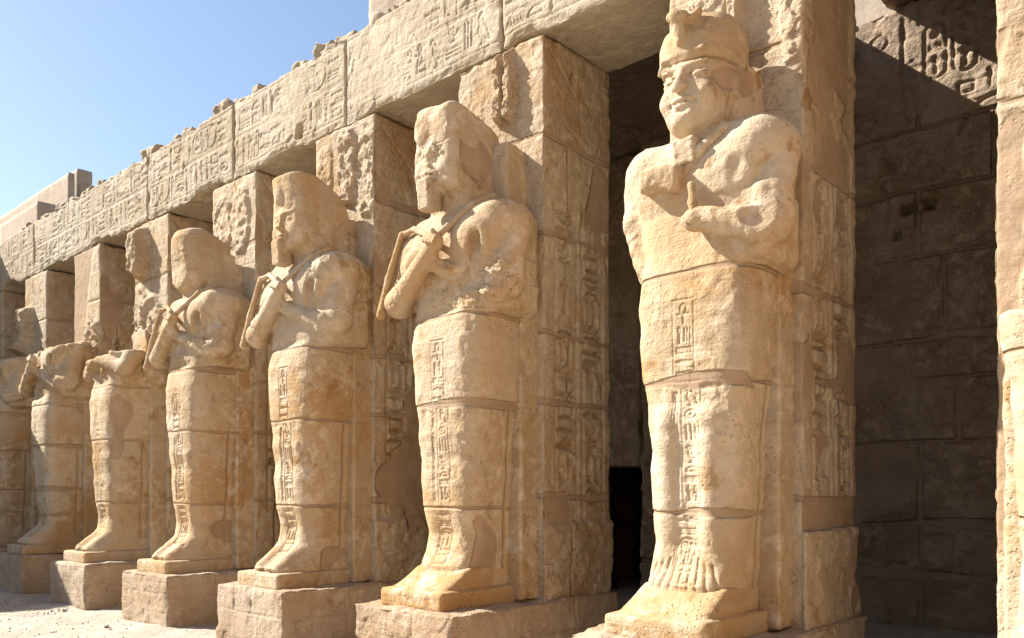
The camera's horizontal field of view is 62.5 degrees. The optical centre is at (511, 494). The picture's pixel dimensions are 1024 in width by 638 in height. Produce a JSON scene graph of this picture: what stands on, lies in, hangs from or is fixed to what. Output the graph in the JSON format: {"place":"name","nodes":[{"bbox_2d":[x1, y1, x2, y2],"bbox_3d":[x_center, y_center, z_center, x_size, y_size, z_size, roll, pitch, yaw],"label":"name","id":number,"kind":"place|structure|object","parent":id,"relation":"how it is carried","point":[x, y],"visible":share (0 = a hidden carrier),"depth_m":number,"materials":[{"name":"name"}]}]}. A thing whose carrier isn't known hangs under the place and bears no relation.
{"place":"outdoors","nodes":[
{"label":"outdoors","id":0,"kind":"place"},
{"bbox_2d":[0,201,55,243],"bbox_3d":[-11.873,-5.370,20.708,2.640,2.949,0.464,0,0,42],"label":"roof beam","id":1,"kind":"structure","parent":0,"point":[32,213],"depth_m":20.25,"materials":[{"name":"stone"}]},
{"bbox_2d":[0,172,74,224],"bbox_3d":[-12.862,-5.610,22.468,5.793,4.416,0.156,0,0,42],"label":"roof beam","id":2,"kind":"structure","parent":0,"point":[62,189],"depth_m":21.15,"materials":[{"name":"stone"}]},
{"bbox_2d":[71,169,91,196],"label":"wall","id":3,"kind":"structure","parent":0,"point":[83,180],"depth_m":21.71,"materials":[{"name":"stone"}]},
{"bbox_2d":[0,594,214,637],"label":"gravel","id":4,"kind":"structure","parent":0,"point":[104,626],"depth_m":10.74,"materials":[{"name":"beige gravel"}]},
{"bbox_2d":[0,0,368,216],"label":"sky","id":5,"kind":"structure","parent":0,"point":[88,85],"materials":[{"name":"blue"}]},
{"bbox_2d":[369,0,402,23],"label":"wall","id":6,"kind":"structure","parent":0,"point":[379,5],"depth_m":12.54,"materials":[{"name":"stone"}]},
{"bbox_2d":[0,576,997,637],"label":"ground","id":7,"kind":"structure","parent":0,"point":[627,588],"depth_m":10.22,"materials":[{"name":"beige sand"}]},
{"bbox_2d":[0,547,6,552],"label":"plinth","id":8,"kind":"structure","parent":7,"relation":"on","point":[3,549],"depth_m":15.35,"materials":[{"name":"stone"}]},
{"bbox_2d":[0,355,38,546],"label":"osiride statue","id":9,"kind":"object","parent":8,"relation":"on","point":[19,514],"visible":0.54,"depth_m":15.68,"materials":[{"name":"stone"}]},
{"bbox_2d":[4,270,74,356],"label":"pillar","id":10,"kind":"structure","parent":8,"relation":"on","point":[43,320],"depth_m":16.22,"materials":[{"name":"stone"}]},
{"bbox_2d":[0,552,63,593],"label":"plinth","id":11,"kind":"structure","parent":7,"relation":"on","point":[23,574],"depth_m":13.54,"materials":[{"name":"stone"}]},
{"bbox_2d":[7,341,97,554],"bbox_3d":[-7.782,-0.832,14.302,1.447,3.636,1.192,0,0,42],"label":"osiride statue","id":12,"kind":"object","parent":11,"relation":"on","point":[56,385],"visible":0.85,"depth_m":14.05,"materials":[{"name":"stone"}]},
{"bbox_2d":[74,244,135,517],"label":"pillar","id":13,"kind":"structure","parent":11,"relation":"on","point":[105,285],"depth_m":14.53,"materials":[{"name":"stone"}]},
{"bbox_2d":[34,156,151,274],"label":"architrave beam","id":14,"kind":"structure","parent":13,"relation":"on","point":[113,212],"depth_m":14.51,"materials":[{"name":"stone"}]},
{"bbox_2d":[40,212,52,219],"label":"cornice stone","id":15,"kind":"object","parent":14,"relation":"on","point":[46,215],"visible":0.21,"depth_m":16.05,"materials":[{"name":"stone"}]},
{"bbox_2d":[55,202,66,210],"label":"cornice stone","id":16,"kind":"object","parent":14,"relation":"on","point":[59,205],"visible":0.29,"depth_m":15.60,"materials":[{"name":"stone"}]},
{"bbox_2d":[69,197,78,202],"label":"cornice stone","id":17,"kind":"object","parent":14,"relation":"on","point":[72,198],"visible":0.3,"depth_m":15.23,"materials":[{"name":"stone"}]},
{"bbox_2d":[97,179,106,184],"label":"cornice stone","id":18,"kind":"object","parent":14,"relation":"on","point":[100,181],"visible":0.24,"depth_m":14.40,"materials":[{"name":"stone"}]},
{"bbox_2d":[141,144,162,159],"bbox_3d":[-5.603,-5.338,13.288,0.538,0.251,0.322,0,0,39],"label":"cornice stone","id":19,"kind":"object","parent":14,"relation":"on","point":[149,151],"visible":0.35,"depth_m":13.16,"materials":[{"name":"stone"}]},
{"bbox_2d":[49,560,137,609],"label":"plinth","id":20,"kind":"structure","parent":7,"relation":"on","point":[90,586],"depth_m":11.96,"materials":[{"name":"stone"}]},
{"bbox_2d":[64,327,168,562],"bbox_3d":[-5.949,-0.751,12.651,1.422,3.472,1.196,0,0,42],"label":"osiride statue","id":21,"kind":"object","parent":20,"relation":"on","point":[127,404],"visible":0.95,"depth_m":12.45,"materials":[{"name":"stone"}]},
{"bbox_2d":[125,213,213,541],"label":"pillar","id":22,"kind":"structure","parent":20,"relation":"on","point":[148,256],"depth_m":12.93,"materials":[{"name":"stone"}]},
{"bbox_2d":[148,105,235,222],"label":"architrave beam","id":23,"kind":"structure","parent":22,"relation":"on","point":[190,172],"depth_m":12.23,"materials":[{"name":"stone"}]},
{"bbox_2d":[182,126,196,135],"bbox_3d":[-4.709,-5.322,12.486,0.347,0.196,0.300,0,0,41],"label":"cornice stone","id":24,"kind":"object","parent":23,"relation":"on","point":[186,131],"visible":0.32,"depth_m":12.36,"materials":[{"name":"stone"}]},
{"bbox_2d":[213,98,234,115],"bbox_3d":[-3.976,-5.356,11.835,0.468,0.284,0.344,0,0,36],"label":"cornice stone","id":25,"kind":"object","parent":23,"relation":"on","point":[224,104],"visible":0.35,"depth_m":11.67,"materials":[{"name":"stone"}]},
{"bbox_2d":[122,569,249,626],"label":"plinth","id":26,"kind":"structure","parent":7,"relation":"on","point":[177,599],"depth_m":10.36,"materials":[{"name":"stone"}]},
{"bbox_2d":[137,228,252,573],"bbox_3d":[-4.151,-1.226,11.027,1.470,4.440,1.193,0,0,42],"label":"osiride statue","id":27,"kind":"object","parent":26,"relation":"on","point":[202,355],"visible":0.98,"depth_m":10.81,"materials":[{"name":"stone"}]},
{"bbox_2d":[212,171,280,568],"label":"pillar","id":28,"kind":"structure","parent":26,"relation":"on","point":[243,212],"depth_m":11.14,"materials":[{"name":"stone"}]},
{"bbox_2d":[234,42,347,179],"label":"architrave beam","id":29,"kind":"structure","parent":28,"relation":"on","point":[285,122],"depth_m":10.54,"materials":[{"name":"stone"}]},
{"bbox_2d":[234,95,249,103],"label":"cornice stone","id":30,"kind":"object","parent":29,"relation":"on","point":[240,100],"visible":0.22,"depth_m":11.33,"materials":[{"name":"stone"}]},
{"bbox_2d":[251,83,265,94],"bbox_3d":[-3.257,-5.309,11.181,0.370,0.230,0.260,0,0,-41],"label":"cornice stone","id":31,"kind":"object","parent":29,"relation":"on","point":[257,87],"visible":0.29,"depth_m":11.05,"materials":[{"name":"stone"}]},
{"bbox_2d":[291,59,307,69],"bbox_3d":[-2.579,-5.309,10.563,0.335,0.190,0.292,0,0,45],"label":"cornice stone","id":32,"kind":"object","parent":29,"relation":"on","point":[297,64],"visible":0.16,"depth_m":10.47,"materials":[{"name":"stone"}]},
{"bbox_2d":[312,40,335,59],"bbox_3d":[-2.180,-5.336,10.209,0.456,0.243,0.282,0,0,31],"label":"cornice stone","id":33,"kind":"object","parent":29,"relation":"on","point":[319,50],"visible":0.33,"depth_m":10.15,"materials":[{"name":"stone"}]},
{"bbox_2d":[334,30,357,46],"bbox_3d":[-1.862,-5.298,9.920,0.353,0.177,0.357,0,0,32],"label":"cornice stone","id":34,"kind":"object","parent":29,"relation":"on","point":[339,40],"visible":0.29,"depth_m":9.79,"materials":[{"name":"stone"}]},
{"bbox_2d":[216,579,402,637],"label":"plinth","id":35,"kind":"structure","parent":7,"relation":"on","point":[320,611],"depth_m":8.81,"materials":[{"name":"stone"}]},
{"bbox_2d":[238,171,370,589],"bbox_3d":[-2.331,-1.246,9.383,1.474,4.485,1.189,0,0,42],"label":"osiride statue","id":36,"kind":"object","parent":35,"relation":"on","point":[310,322],"visible":0.99,"depth_m":9.16,"materials":[{"name":"stone"}]},
{"bbox_2d":[316,114,430,582],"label":"pillar","id":37,"kind":"structure","parent":35,"relation":"on","point":[365,170],"depth_m":9.59,"materials":[{"name":"stone"}]},
{"bbox_2d":[347,0,506,129],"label":"architrave beam","id":38,"kind":"structure","parent":37,"relation":"on","point":[408,62],"depth_m":8.97,"materials":[{"name":"stone"}]},
{"bbox_2d":[370,8,391,23],"bbox_3d":[-1.386,-5.295,9.492,0.332,0.190,0.355,0,0,35],"label":"cornice stone","id":39,"kind":"object","parent":38,"relation":"on","point":[377,15],"visible":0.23,"depth_m":9.37,"materials":[{"name":"stone"}]},
{"bbox_2d":[393,0,410,9],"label":"cornice stone","id":40,"kind":"object","parent":38,"relation":"on","point":[401,3],"visible":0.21,"depth_m":9.18,"materials":[{"name":"stone"}]},
{"bbox_2d":[355,591,618,637],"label":"plinth","id":41,"kind":"structure","parent":7,"relation":"on","point":[564,617],"depth_m":7.40,"materials":[{"name":"stone"}]},
{"bbox_2d":[376,101,538,611],"bbox_3d":[-0.509,-1.273,7.742,1.479,4.535,1.195,0,0,42],"label":"osiride statue","id":42,"kind":"object","parent":41,"relation":"on","point":[465,288],"visible":0.99,"depth_m":7.53,"materials":[{"name":"stone"}]},
{"bbox_2d":[459,35,613,600],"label":"pillar","id":43,"kind":"structure","parent":41,"relation":"on","point":[541,102],"depth_m":8.05,"materials":[{"name":"stone"}]},
{"bbox_2d":[572,616,867,637],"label":"plinth","id":44,"kind":"structure","parent":7,"relation":"on","point":[853,627],"depth_m":6.12,"materials":[{"name":"stone"}]},
{"bbox_2d":[605,6,801,637],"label":"osiride statue","id":45,"kind":"object","parent":44,"relation":"on","point":[711,224],"visible":1,"depth_m":5.90,"materials":[{"name":"stone"}]},
{"bbox_2d":[669,0,861,629],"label":"pillar","id":46,"kind":"structure","parent":44,"relation":"on","point":[801,57],"depth_m":6.37,"materials":[{"name":"stone"}]},
{"bbox_2d":[503,0,669,72],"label":"architrave beam","id":47,"kind":"structure","parent":46,"relation":"on","point":[607,36],"depth_m":7.80,"materials":[{"name":"stone"}]},
{"bbox_2d":[608,52,669,162],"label":"roof slab","id":48,"kind":"structure","parent":47,"relation":"on","point":[636,117],"depth_m":11.54,"materials":[{"name":"stone"}]},
{"bbox_2d":[607,0,998,634],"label":"temple wall","id":49,"kind":"structure","parent":7,"relation":"on","point":[926,387],"depth_m":10.15,"materials":[{"name":"stone"}]},
{"bbox_3d":[3.466,1.312,4.769,1.326,0.703,2.338,0,0,42],"label":"plinth","id":50,"kind":"object","parent":7,"relation":"on","visible":0},
{"bbox_2d":[995,0,1023,637],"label":"pillar","id":51,"kind":"structure","parent":50,"relation":"on","point":[1009,256],"depth_m":5.24,"materials":[{"name":"stone"}]},
{"bbox_2d":[999,309,1023,637],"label":"osiride statue","id":52,"kind":"object","parent":50,"relation":"on","point":[1011,330],"visible":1,"depth_m":4.73,"materials":[{"name":"stone"}]},
{"bbox_3d":[-18.499,-1.825,11.234,2.310,6.976,19.926,0,0,42],"label":"portico wall","id":53,"kind":"object","parent":7,"relation":"on","visible":0},
{"bbox_3d":[-11.093,1.310,17.896,1.311,0.707,2.330,0,0,42],"label":"plinth","id":54,"kind":"object","parent":53,"relation":"on","visible":0},
{"bbox_2d":[0,291,24,359],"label":"pillar","id":55,"kind":"structure","parent":54,"relation":"on","point":[11,303],"depth_m":17.68,"materials":[{"name":"stone"}]},
{"bbox_2d":[0,224,35,293],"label":"architrave beam","id":56,"kind":"structure","parent":55,"relation":"on","point":[17,258],"depth_m":17.05,"materials":[{"name":"stone"}]},
{"bbox_2d":[22,222,32,229],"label":"cornice stone","id":57,"kind":"object","parent":56,"relation":"on","point":[26,225],"visible":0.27,"depth_m":16.69,"materials":[{"name":"stone"}]},
{"bbox_2d":[613,468,642,578],"bbox_3d":[2.993,0.070,14.664,3.811,3.157,2.427,0,0,42],"label":"doorway","id":58,"kind":"object","parent":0,"point":[628,511],"visible":0.09,"depth_m":16.20,"materials":[{"name":"stone"}]},
{"bbox_2d":[854,0,890,25],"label":"wall","id":59,"kind":"structure","parent":0,"point":[866,11],"depth_m":15.60,"materials":[{"name":"stone"}]},
{"bbox_3d":[6.903,-2.161,5.043,0.928,7.648,4.851,0,0,42],"label":"gallery wall","id":60,"kind":"object","parent":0,"visible":0},
{"bbox_2d":[881,0,918,9],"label":"roof slab","id":61,"kind":"structure","parent":60,"relation":"on","point":[891,4],"depth_m":10.29,"materials":[{"name":"stone"}]}
]}

